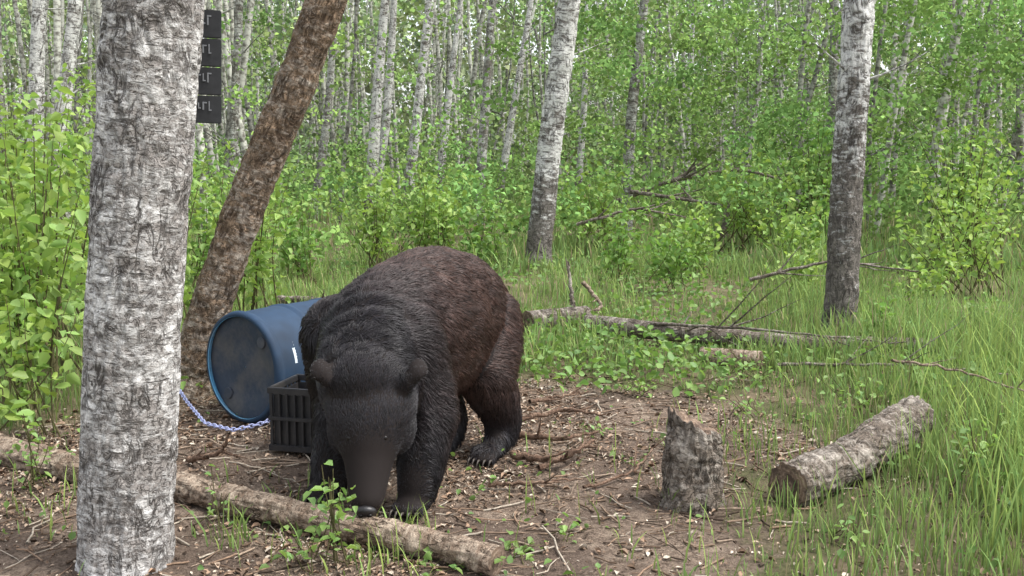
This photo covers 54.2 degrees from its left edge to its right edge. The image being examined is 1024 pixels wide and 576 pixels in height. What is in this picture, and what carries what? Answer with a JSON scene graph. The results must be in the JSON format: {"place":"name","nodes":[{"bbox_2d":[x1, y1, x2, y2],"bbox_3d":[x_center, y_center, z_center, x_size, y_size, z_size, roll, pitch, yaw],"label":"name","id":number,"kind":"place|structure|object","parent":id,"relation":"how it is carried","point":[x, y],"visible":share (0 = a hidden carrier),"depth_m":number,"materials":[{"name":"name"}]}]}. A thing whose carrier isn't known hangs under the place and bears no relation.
{"place":"outdoors","nodes":[
{"label":"outdoors","id":0,"kind":"place"},
{"bbox_2d":[0,163,1023,575],"bbox_3d":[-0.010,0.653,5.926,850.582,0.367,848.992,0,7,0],"label":"ground","id":1,"kind":"structure","parent":0,"point":[598,533],"depth_m":4.16,"materials":[{"name":"brown soil"}]},
{"bbox_2d":[6,414,59,489],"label":"seedling plant","id":2,"kind":"object","parent":1,"relation":"on","point":[32,462],"visible":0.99,"depth_m":4.23,"materials":[{"name":"green plant"}]},
{"bbox_2d":[0,279,84,436],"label":"leafy shrub","id":3,"kind":"object","parent":1,"relation":"on","point":[15,371],"visible":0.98,"depth_m":5.01,"materials":[{"name":"green plant"}]},
{"bbox_2d":[0,157,89,411],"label":"leafy shrub","id":4,"kind":"object","parent":1,"relation":"on","point":[11,256],"visible":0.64,"depth_m":5.64,"materials":[{"name":"green plant"}]},
{"bbox_2d":[0,86,91,390],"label":"leafy shrub","id":5,"kind":"object","parent":1,"relation":"on","point":[37,199],"visible":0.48,"depth_m":6.29,"materials":[{"name":"green plant"}]},
{"bbox_2d":[0,100,94,326],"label":"leafy shrub","id":6,"kind":"object","parent":1,"relation":"on","point":[83,131],"visible":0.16,"depth_m":7.70,"materials":[{"name":"green plant"}]},
{"bbox_2d":[0,54,95,274],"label":"leafy shrub","id":7,"kind":"object","parent":1,"relation":"on","point":[33,95],"visible":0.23,"depth_m":9.89,"materials":[{"name":"green plant"}]},
{"bbox_2d":[7,118,93,315],"bbox_3d":[-3.642,-0.662,8.984,1.110,1.908,1.584,2,8,18],"label":"leafy shrub","id":8,"kind":"object","parent":1,"relation":"on","point":[78,186],"visible":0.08,"depth_m":8.89,"materials":[{"name":"green plant"}]},
{"bbox_2d":[26,0,87,206],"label":"aspen tree","id":9,"kind":"object","parent":1,"relation":"on","point":[37,47],"visible":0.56,"depth_m":13.64,"materials":[{"name":"white plant"}]},
{"bbox_2d":[24,0,96,234],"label":"aspen tree","id":10,"kind":"object","parent":1,"relation":"on","point":[71,35],"visible":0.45,"depth_m":12.66,"materials":[{"name":"white plant"}]},
{"bbox_2d":[57,55,206,195],"bbox_3d":[-4.620,-1.482,12.363,1.645,2.747,1.182,-4,8,-28],"label":"leafy shrub","id":11,"kind":"object","parent":1,"relation":"on","point":[85,96],"visible":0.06,"depth_m":12.22,"materials":[{"name":"green plant"}]},
{"bbox_2d":[75,0,204,575],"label":"aspen tree","id":12,"kind":"object","parent":1,"relation":"on","point":[149,58],"visible":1,"depth_m":3.26,"materials":[{"name":"grey plant"}]},
{"bbox_2d":[195,10,221,123],"bbox_3d":[-1.130,-0.775,3.492,0.225,0.400,0.028,1,7,-8],"label":"hanging sign board","id":13,"kind":"object","parent":12,"relation":"attached to","point":[208,109],"visible":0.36,"depth_m":3.50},
{"bbox_2d":[72,140,218,330],"bbox_3d":[-2.655,-0.328,7.285,0.837,1.636,0.782,3,8,25],"label":"leafy shrub","id":14,"kind":"object","parent":1,"relation":"on","point":[187,288],"visible":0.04,"depth_m":7.37,"materials":[{"name":"green plant"}]},
{"bbox_2d":[183,158,246,309],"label":"leafy shrub","id":15,"kind":"object","parent":1,"relation":"on","point":[198,254],"visible":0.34,"depth_m":9.52,"materials":[{"name":"green plant"}]},
{"bbox_2d":[194,464,237,529],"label":"seedling plant","id":16,"kind":"object","parent":1,"relation":"on","point":[210,512],"visible":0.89,"depth_m":3.87,"materials":[{"name":"green plant"}]},
{"bbox_2d":[186,432,247,462],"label":"dead branch","id":17,"kind":"object","parent":1,"relation":"on","point":[195,458],"visible":1,"depth_m":4.51,"materials":[{"name":"brown wood"}]},
{"bbox_2d":[179,389,269,431],"bbox_3d":[-1.691,0.619,5.424,1.089,0.148,0.290,5,9,34],"label":"metal chain","id":18,"kind":"object","parent":1,"relation":"on","point":[185,399],"visible":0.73,"depth_m":5.17,"materials":[{"name":"silver metal"}]},
{"bbox_2d":[213,0,245,192],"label":"aspen tree","id":19,"kind":"object","parent":1,"relation":"on","point":[234,116],"visible":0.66,"depth_m":19.59,"materials":[{"name":"grey plant"}]},
{"bbox_2d":[192,177,295,310],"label":"leafy shrub","id":20,"kind":"object","parent":1,"relation":"on","point":[262,259],"visible":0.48,"depth_m":8.36,"materials":[{"name":"green plant"}]},
{"bbox_2d":[193,139,311,280],"bbox_3d":[-3.129,-0.940,12.082,1.284,1.704,1.198,0,7,0],"label":"leafy shrub","id":21,"kind":"object","parent":1,"relation":"on","point":[236,161],"visible":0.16,"depth_m":12.04,"materials":[{"name":"green plant"}]},
{"bbox_2d":[0,432,505,575],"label":"fallen log","id":22,"kind":"object","parent":1,"relation":"on","point":[473,555],"visible":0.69,"depth_m":3.78,"materials":[{"name":"brown wood"}]},
{"bbox_2d":[179,0,346,403],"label":"brown bark tree","id":23,"kind":"object","parent":1,"relation":"on","point":[266,155],"visible":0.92,"depth_m":5.68,"materials":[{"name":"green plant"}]},
{"bbox_2d":[206,298,320,422],"bbox_3d":[-1.182,0.381,5.685,0.619,0.619,0.892,5,9,37],"label":"plastic barrel","id":24,"kind":"object","parent":1,"relation":"on","point":[252,356],"visible":0.37,"depth_m":5.35,"materials":[{"name":"blue plastic"}]},
{"bbox_2d":[267,374,311,452],"bbox_3d":[-0.980,0.615,4.918,0.320,0.310,0.320,2,8,14],"label":"plastic crate","id":25,"kind":"object","parent":1,"relation":"on","point":[290,418],"visible":0.49,"depth_m":4.79,"materials":[{"name":"black plastic"}]},
{"bbox_2d":[260,188,328,285],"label":"leafy shrub","id":26,"kind":"object","parent":1,"relation":"on","point":[302,236],"visible":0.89,"depth_m":11.16,"materials":[{"name":"green plant"}]},
{"bbox_2d":[277,289,324,303],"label":"dead branch","id":27,"kind":"object","parent":1,"relation":"on","point":[298,298],"visible":0.28,"depth_m":8.87,"materials":[{"name":"beige wood"}]},
{"bbox_2d":[276,522,352,574],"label":"seedling plant","id":28,"kind":"object","parent":1,"relation":"on","point":[286,554],"visible":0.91,"depth_m":3.45,"materials":[{"name":"green plant"}]},
{"bbox_2d":[304,36,348,218],"bbox_3d":[-4.062,-6.805,24.234,3.482,10.350,2.374,0,7,0],"label":"aspen tree","id":29,"kind":"object","parent":1,"relation":"on","point":[324,136],"visible":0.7,"depth_m":24.60,"materials":[{"name":"grey plant"}]},
{"bbox_2d":[297,460,357,570],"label":"seedling plant","id":30,"kind":"object","parent":1,"relation":"on","point":[323,508],"visible":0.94,"depth_m":3.46,"materials":[{"name":"green plant"}]},
{"bbox_2d":[318,162,405,267],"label":"leafy shrub","id":31,"kind":"object","parent":1,"relation":"on","point":[376,231],"visible":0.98,"depth_m":12.19,"materials":[{"name":"green plant"}]},
{"bbox_2d":[357,0,395,225],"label":"aspen tree","id":32,"kind":"object","parent":1,"relation":"on","point":[376,107],"visible":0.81,"depth_m":21.56,"materials":[{"name":"grey plant"}]},
{"bbox_2d":[360,0,414,202],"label":"aspen tree","id":33,"kind":"object","parent":1,"relation":"on","point":[387,106],"visible":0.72,"depth_m":23.53,"materials":[{"name":"white plant"}]},
{"bbox_2d":[298,245,524,519],"bbox_3d":[-0.401,0.335,4.439,0.724,1.011,1.641,4,8,27],"label":"black bear","id":34,"kind":"object","parent":1,"relation":"on","point":[404,353],"visible":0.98,"depth_m":4.00},
{"bbox_2d":[363,152,472,254],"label":"leafy shrub","id":35,"kind":"object","parent":1,"relation":"on","point":[416,178],"visible":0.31,"depth_m":15.84,"materials":[{"name":"green plant"}]},
{"bbox_2d":[382,0,461,224],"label":"aspen tree","id":36,"kind":"object","parent":1,"relation":"on","point":[420,84],"visible":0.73,"depth_m":20.58,"materials":[{"name":"grey plant"}]},
{"bbox_2d":[397,160,480,252],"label":"leafy shrub","id":37,"kind":"object","parent":1,"relation":"on","point":[442,227],"visible":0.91,"depth_m":12.88,"materials":[{"name":"green plant"}]},
{"bbox_2d":[420,553,463,575],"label":"seedling plant","id":38,"kind":"object","parent":1,"relation":"on","point":[423,562],"visible":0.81,"depth_m":3.43,"materials":[{"name":"green plant"}]},
{"bbox_2d":[423,0,487,194],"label":"aspen tree","id":39,"kind":"object","parent":1,"relation":"on","point":[451,75],"visible":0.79,"depth_m":25.50,"materials":[{"name":"grey plant"}]},
{"bbox_2d":[445,189,518,273],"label":"leafy shrub","id":40,"kind":"object","parent":1,"relation":"on","point":[474,235],"visible":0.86,"depth_m":12.66,"materials":[{"name":"green plant"}]},
{"bbox_2d":[472,0,504,224],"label":"aspen tree","id":41,"kind":"object","parent":1,"relation":"on","point":[487,61],"visible":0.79,"depth_m":21.58,"materials":[{"name":"grey plant"}]},
{"bbox_2d":[0,0,1023,258],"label":"forest foliage","id":42,"kind":"object","parent":1,"relation":"on","point":[712,30],"visible":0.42,"depth_m":20.89,"materials":[{"name":"green plant"}]},
{"bbox_2d":[576,195,695,225],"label":"dead branch","id":43,"kind":"object","parent":42,"relation":"attached to","point":[599,217],"visible":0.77,"depth_m":13.78,"materials":[{"name":"brown wood"}]},
{"bbox_2d":[596,140,787,213],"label":"dead branch","id":44,"kind":"object","parent":42,"relation":"attached to","point":[684,175],"visible":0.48,"depth_m":18.63,"materials":[{"name":"brown wood"}]},
{"bbox_2d":[630,175,775,211],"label":"dead branch","id":45,"kind":"object","parent":42,"relation":"attached to","point":[689,198],"visible":0.59,"depth_m":15.69,"materials":[{"name":"brown wood"}]},
{"bbox_2d":[0,170,1023,575],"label":"grass","id":46,"kind":"structure","parent":1,"relation":"on","point":[994,336],"depth_m":6.46,"materials":[{"name":"green plant"}]},
{"bbox_2d":[0,0,1023,234],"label":"distant aspen trunks","id":47,"kind":"object","parent":1,"relation":"on","point":[95,12],"visible":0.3,"depth_m":27.45,"materials":[{"name":"grey plant"}]},
{"bbox_2d":[0,353,1023,575],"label":"leaf litter","id":48,"kind":"object","parent":1,"relation":"on","point":[241,570],"visible":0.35,"depth_m":4.32,"materials":[{"name":"brown plant"}]},
{"bbox_2d":[0,240,1023,575],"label":"ground cover plants","id":49,"kind":"object","parent":1,"relation":"on","point":[670,356],"visible":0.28,"depth_m":6.82,"materials":[{"name":"green plant"}]},
{"bbox_2d":[491,0,542,220],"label":"aspen tree","id":50,"kind":"object","parent":1,"relation":"on","point":[510,124],"visible":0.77,"depth_m":22.57,"materials":[{"name":"grey plant"}]},
{"bbox_2d":[499,536,546,564],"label":"seedling plant","id":51,"kind":"object","parent":1,"relation":"on","point":[507,544],"visible":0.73,"depth_m":3.61,"materials":[{"name":"green plant"}]},
{"bbox_2d":[488,474,581,486],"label":"dead branch","id":52,"kind":"object","parent":1,"relation":"on","point":[501,484],"visible":1,"depth_m":4.25,"materials":[{"name":"brown wood"}]},
{"bbox_2d":[509,439,594,462],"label":"dead branch","id":53,"kind":"object","parent":1,"relation":"on","point":[527,456],"visible":1,"depth_m":4.59,"materials":[{"name":"brown wood"}]},
{"bbox_2d":[522,306,591,331],"bbox_3d":[0.370,0.244,8.172,0.610,0.169,0.169,-5,9,-35],"label":"fallen log","id":54,"kind":"object","parent":1,"relation":"on","point":[529,315],"visible":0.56,"depth_m":8.08,"materials":[{"name":"grey wood"}]},
{"bbox_2d":[518,416,597,440],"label":"dead branch","id":55,"kind":"object","parent":1,"relation":"on","point":[538,435],"visible":0.94,"depth_m":4.94,"materials":[{"name":"brown wood"}]},
{"bbox_2d":[513,0,606,266],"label":"aspen tree","id":56,"kind":"object","parent":1,"relation":"on","point":[545,184],"visible":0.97,"depth_m":13.12,"materials":[{"name":"grey plant"}]},
{"bbox_2d":[528,379,591,403],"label":"dead branch","id":57,"kind":"object","parent":1,"relation":"on","point":[550,397],"visible":0.97,"depth_m":5.78,"materials":[{"name":"wood"}]},
{"bbox_2d":[522,403,605,421],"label":"dead branch","id":58,"kind":"object","parent":1,"relation":"on","point":[543,415],"visible":0.98,"depth_m":5.37,"materials":[{"name":"brown wood"}]},
{"bbox_2d":[537,436,599,470],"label":"dead branch","id":59,"kind":"object","parent":1,"relation":"on","point":[544,465],"visible":0.5,"depth_m":4.52,"materials":[{"name":"brown wood"}]},
{"bbox_2d":[551,358,585,383],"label":"seedling plant","id":60,"kind":"object","parent":1,"relation":"on","point":[564,376],"visible":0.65,"depth_m":6.43,"materials":[{"name":"green plant"}]},
{"bbox_2d":[565,257,575,306],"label":"dead branch","id":61,"kind":"object","parent":1,"relation":"on","point":[571,299],"visible":0.94,"depth_m":8.91,"materials":[{"name":"grey wood"}]},
{"bbox_2d":[545,517,608,542],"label":"seedling plant","id":62,"kind":"object","parent":1,"relation":"on","point":[563,529],"visible":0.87,"depth_m":3.75,"materials":[{"name":"green plant"}]},
{"bbox_2d":[572,0,601,202],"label":"aspen tree","id":63,"kind":"object","parent":1,"relation":"on","point":[584,105],"visible":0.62,"depth_m":27.55,"materials":[{"name":"grey plant"}]},
{"bbox_2d":[569,419,613,437],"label":"seedling plant","id":64,"kind":"object","parent":1,"relation":"on","point":[599,424],"visible":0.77,"depth_m":5.12,"materials":[{"name":"green plant"}]},
{"bbox_2d":[581,281,602,313],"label":"dead branch","id":65,"kind":"object","parent":1,"relation":"on","point":[589,289],"visible":0.8,"depth_m":8.61,"materials":[{"name":"beige wood"}]},
{"bbox_2d":[556,155,647,255],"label":"leafy shrub","id":66,"kind":"object","parent":1,"relation":"on","point":[593,227],"visible":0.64,"depth_m":15.55,"materials":[{"name":"green plant"}]},
{"bbox_2d":[588,201,650,285],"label":"leafy shrub","id":67,"kind":"object","parent":1,"relation":"on","point":[619,253],"visible":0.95,"depth_m":11.01,"materials":[{"name":"green plant"}]},
{"bbox_2d":[582,438,664,488],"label":"dead branch","id":68,"kind":"object","parent":1,"relation":"on","point":[636,467],"visible":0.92,"depth_m":4.41,"materials":[{"name":"brown wood"}]},
{"bbox_2d":[600,0,648,236],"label":"aspen tree","id":69,"kind":"object","parent":1,"relation":"on","point":[631,111],"visible":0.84,"depth_m":18.64,"materials":[{"name":"grey plant"}]},
{"bbox_2d":[616,453,646,465],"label":"seedling plant","id":70,"kind":"object","parent":1,"relation":"on","point":[645,454],"visible":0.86,"depth_m":4.63,"materials":[{"name":"green plant"}]},
{"bbox_2d":[615,373,656,398],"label":"seedling plant","id":71,"kind":"object","parent":1,"relation":"on","point":[639,388],"visible":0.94,"depth_m":5.98,"materials":[{"name":"green plant"}]},
{"bbox_2d":[619,218,708,294],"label":"leafy shrub","id":72,"kind":"object","parent":1,"relation":"on","point":[665,239],"visible":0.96,"depth_m":10.35,"materials":[{"name":"green plant"}]},
{"bbox_2d":[665,0,695,207],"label":"aspen tree","id":73,"kind":"object","parent":1,"relation":"on","point":[692,57],"visible":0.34,"depth_m":27.50,"materials":[{"name":"grey plant"}]},
{"bbox_2d":[654,195,722,275],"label":"leafy shrub","id":74,"kind":"object","parent":1,"relation":"on","point":[705,229],"visible":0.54,"depth_m":11.89,"materials":[{"name":"green plant"}]},
{"bbox_2d":[659,406,726,514],"bbox_3d":[0.739,0.704,4.089,0.287,0.459,0.308,0,7,0],"label":"tree stump","id":75,"kind":"object","parent":1,"relation":"on","point":[692,469],"visible":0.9,"depth_m":4.00,"materials":[{"name":"grey wood"}]},
{"bbox_2d":[720,195,730,237],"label":"dead branch","id":76,"kind":"object","parent":1,"relation":"on","point":[723,225],"visible":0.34,"depth_m":16.95,"materials":[{"name":"wood"}]},
{"bbox_2d":[698,346,763,370],"bbox_3d":[1.479,0.480,6.765,0.415,0.148,0.142,4,8,28],"label":"fallen log","id":77,"kind":"object","parent":1,"relation":"on","point":[750,355],"visible":0.51,"depth_m":6.71,"materials":[{"name":"brown wood"}]},
{"bbox_2d":[722,399,740,464],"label":"dead branch","id":78,"kind":"object","parent":1,"relation":"on","point":[725,444],"visible":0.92,"depth_m":4.56,"materials":[{"name":"wood"}]},
{"bbox_2d":[705,349,784,385],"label":"seedling plant","id":79,"kind":"object","parent":1,"relation":"on","point":[745,363],"visible":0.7,"depth_m":6.26,"materials":[{"name":"green plant"}]},
{"bbox_2d":[719,393,776,419],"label":"seedling plant","id":80,"kind":"object","parent":1,"relation":"on","point":[749,401],"visible":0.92,"depth_m":5.50,"materials":[{"name":"green plant"}]},
{"bbox_2d":[696,137,817,255],"bbox_3d":[3.608,-1.389,15.149,1.804,1.786,1.262,5,9,34],"label":"leafy shrub","id":81,"kind":"object","parent":1,"relation":"on","point":[744,204],"visible":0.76,"depth_m":14.98,"materials":[{"name":"green plant"}]},
{"bbox_2d":[582,311,936,352],"bbox_3d":[1.702,0.332,7.330,2.596,0.231,0.335,4,8,27],"label":"fallen log","id":82,"kind":"object","parent":1,"relation":"on","point":[681,332],"visible":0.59,"depth_m":7.36,"materials":[{"name":"wood"}]},
{"bbox_2d":[645,252,906,359],"bbox_3d":[1.643,0.087,6.986,2.110,0.743,0.476,5,9,34],"label":"dead branch","id":83,"kind":"object","parent":1,"relation":"on","point":[731,326],"visible":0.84,"depth_m":7.05,"materials":[{"name":"brown wood"}]},
{"bbox_2d":[746,197,828,264],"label":"leafy shrub","id":84,"kind":"object","parent":1,"relation":"on","point":[797,239],"visible":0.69,"depth_m":12.46,"materials":[{"name":"green plant"}]},
{"bbox_2d":[764,244,826,293],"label":"leafy shrub","id":85,"kind":"object","parent":1,"relation":"on","point":[807,259],"visible":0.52,"depth_m":9.99,"materials":[{"name":"green plant"}]},
{"bbox_2d":[753,172,873,248],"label":"leafy shrub","id":86,"kind":"object","parent":1,"relation":"on","point":[816,225],"visible":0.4,"depth_m":13.44,"materials":[{"name":"green plant"}]},
{"bbox_2d":[761,101,872,239],"bbox_3d":[4.859,-1.869,16.551,1.874,2.363,2.278,6,9,38],"label":"leafy shrub","id":87,"kind":"object","parent":1,"relation":"on","point":[815,141],"visible":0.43,"depth_m":16.22,"materials":[{"name":"green plant"}]},
{"bbox_2d":[826,0,838,164],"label":"aspen tree","id":88,"kind":"object","parent":1,"relation":"on","point":[833,71],"visible":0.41,"depth_m":21.53,"materials":[{"name":"grey plant"}]},
{"bbox_2d":[749,244,918,280],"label":"dead branch","id":89,"kind":"object","parent":1,"relation":"on","point":[781,271],"visible":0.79,"depth_m":9.09,"materials":[{"name":"wood"}]},
{"bbox_2d":[822,503,875,547],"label":"seedling plant","id":90,"kind":"object","parent":1,"relation":"on","point":[853,538],"visible":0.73,"depth_m":3.67,"materials":[{"name":"green plant"}]},
{"bbox_2d":[816,373,884,414],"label":"seedling plant","id":91,"kind":"object","parent":1,"relation":"on","point":[858,392],"visible":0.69,"depth_m":5.53,"materials":[{"name":"green plant"}]},
{"bbox_2d":[768,395,935,507],"bbox_3d":[1.563,0.714,4.467,0.242,0.273,1.228,7,10,44],"label":"cut log","id":92,"kind":"object","parent":1,"relation":"on","point":[861,446],"visible":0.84,"depth_m":4.25,"materials":[{"name":"grey wood"}]},
{"bbox_2d":[812,0,939,335],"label":"aspen tree","id":93,"kind":"object","parent":1,"relation":"on","point":[845,217],"visible":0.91,"depth_m":7.36,"materials":[{"name":"grey plant"}]},
{"bbox_2d":[853,296,913,355],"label":"leafy shrub","id":94,"kind":"object","parent":1,"relation":"on","point":[882,309],"visible":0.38,"depth_m":7.17,"materials":[{"name":"green plant"}]},
{"bbox_2d":[778,312,1008,374],"bbox_3d":[2.340,0.322,6.174,1.310,0.423,0.428,5,9,33],"label":"dead branch","id":95,"kind":"object","parent":1,"relation":"on","point":[815,364],"visible":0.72,"depth_m":6.21,"materials":[{"name":"wood"}]},
{"bbox_2d":[889,251,970,304],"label":"leafy shrub","id":96,"kind":"object","parent":1,"relation":"on","point":[934,276],"visible":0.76,"depth_m":9.41,"materials":[{"name":"green plant"}]},
{"bbox_2d":[888,166,1023,302],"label":"leafy shrub","id":97,"kind":"object","parent":1,"relation":"on","point":[985,247],"visible":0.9,"depth_m":10.12,"materials":[{"name":"green plant"}]},
{"bbox_2d":[891,358,1023,391],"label":"dead branch","id":98,"kind":"object","parent":1,"relation":"on","point":[927,365],"visible":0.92,"depth_m":5.20,"materials":[{"name":"wood"}]},
{"bbox_2d":[897,90,1023,251],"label":"leafy shrub","id":99,"kind":"object","parent":1,"relation":"on","point":[955,149],"visible":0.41,"depth_m":14.23,"materials":[{"name":"green plant"}]},
{"bbox_2d":[907,119,1023,278],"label":"leafy shrub","id":100,"kind":"object","parent":1,"relation":"on","point":[973,169],"visible":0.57,"depth_m":12.01,"materials":[{"name":"green plant"}]},
{"bbox_2d":[949,410,1007,499],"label":"seedling plant","id":101,"kind":"object","parent":1,"relation":"on","point":[964,430],"visible":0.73,"depth_m":4.12,"materials":[{"name":"green plant"}]},
{"bbox_2d":[976,446,1023,530],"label":"seedling plant","id":102,"kind":"object","parent":1,"relation":"on","point":[1021,454],"visible":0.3,"depth_m":3.80,"materials":[{"name":"green plant"}]},
{"bbox_2d":[3,0,1020,162],"label":"sky","id":103,"kind":"structure","parent":0,"point":[883,67],"materials":[{"name":"white"}]}
]}

